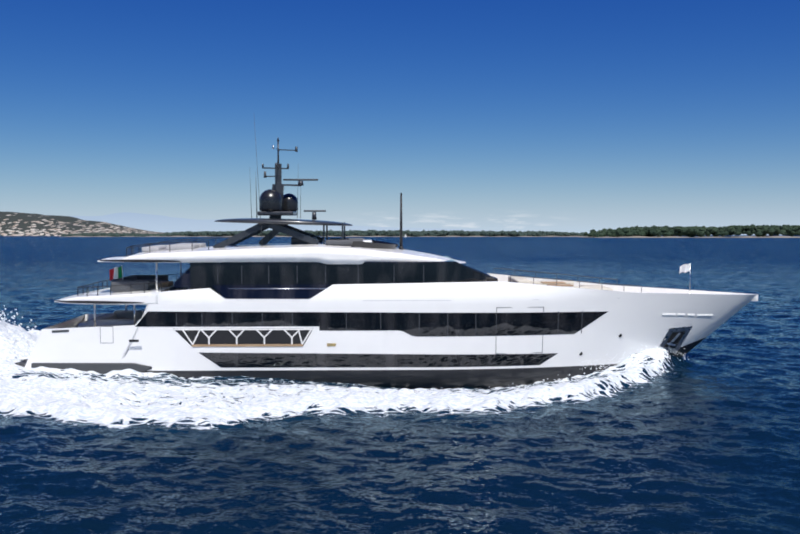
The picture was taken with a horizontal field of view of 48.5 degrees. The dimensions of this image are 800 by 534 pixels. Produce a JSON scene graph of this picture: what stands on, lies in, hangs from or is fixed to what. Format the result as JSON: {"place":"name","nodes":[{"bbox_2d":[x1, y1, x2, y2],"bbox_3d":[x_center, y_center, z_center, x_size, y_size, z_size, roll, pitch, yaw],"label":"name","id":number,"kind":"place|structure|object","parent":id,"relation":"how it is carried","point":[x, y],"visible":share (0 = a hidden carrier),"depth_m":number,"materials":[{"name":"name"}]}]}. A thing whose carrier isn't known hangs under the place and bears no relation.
{"place":"outdoors","nodes":[
{"label":"outdoors","id":0,"kind":"place"},
{"bbox_2d":[0,211,163,235],"bbox_3d":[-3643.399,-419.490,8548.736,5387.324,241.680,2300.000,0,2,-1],"label":"town hills","id":1,"kind":"structure","parent":0,"point":[19,224],"depth_m":8018.13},
{"bbox_2d":[0,235,799,533],"bbox_3d":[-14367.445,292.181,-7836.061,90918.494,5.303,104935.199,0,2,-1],"label":"sea","id":2,"kind":"structure","parent":0,"point":[704,438],"depth_m":42.23,"materials":[{"name":"blue liquid"}]},
{"bbox_2d":[61,229,587,236],"bbox_3d":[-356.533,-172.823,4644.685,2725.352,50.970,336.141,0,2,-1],"label":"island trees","id":3,"kind":"object","parent":2,"relation":"on","point":[408,233],"visible":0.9,"depth_m":4512.32,"materials":[{"name":"green plant"}]},
{"bbox_2d":[0,308,688,408],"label":"wake spray","id":4,"kind":"object","parent":2,"relation":"on","point":[4,318],"visible":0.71,"depth_m":55.89,"materials":[{"name":"white liquid"}]},
{"bbox_2d":[15,121,757,388],"bbox_3d":[-0.645,-0.860,64.113,53.748,19.700,9.879,0,3,-1],"label":"yacht","id":5,"kind":"object","parent":2,"relation":"on","point":[304,306],"visible":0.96,"depth_m":59.68,"materials":[{"name":"paint"}]},
{"bbox_2d":[584,224,799,237],"bbox_3d":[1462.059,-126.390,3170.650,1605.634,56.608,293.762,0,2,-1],"label":"island trees","id":6,"kind":"object","parent":2,"relation":"on","point":[758,231],"visible":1,"depth_m":3043.90,"materials":[{"name":"green plant"}]},
{"bbox_2d":[0,0,799,232],"label":"sky","id":7,"kind":"structure","parent":0,"point":[579,116],"materials":[{"name":"blue"}]},
{"bbox_2d":[70,212,780,234],"bbox_3d":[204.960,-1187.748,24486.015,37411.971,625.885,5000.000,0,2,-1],"label":"mountains","id":8,"kind":"structure","parent":0,"point":[156,223],"depth_m":23184.09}
]}

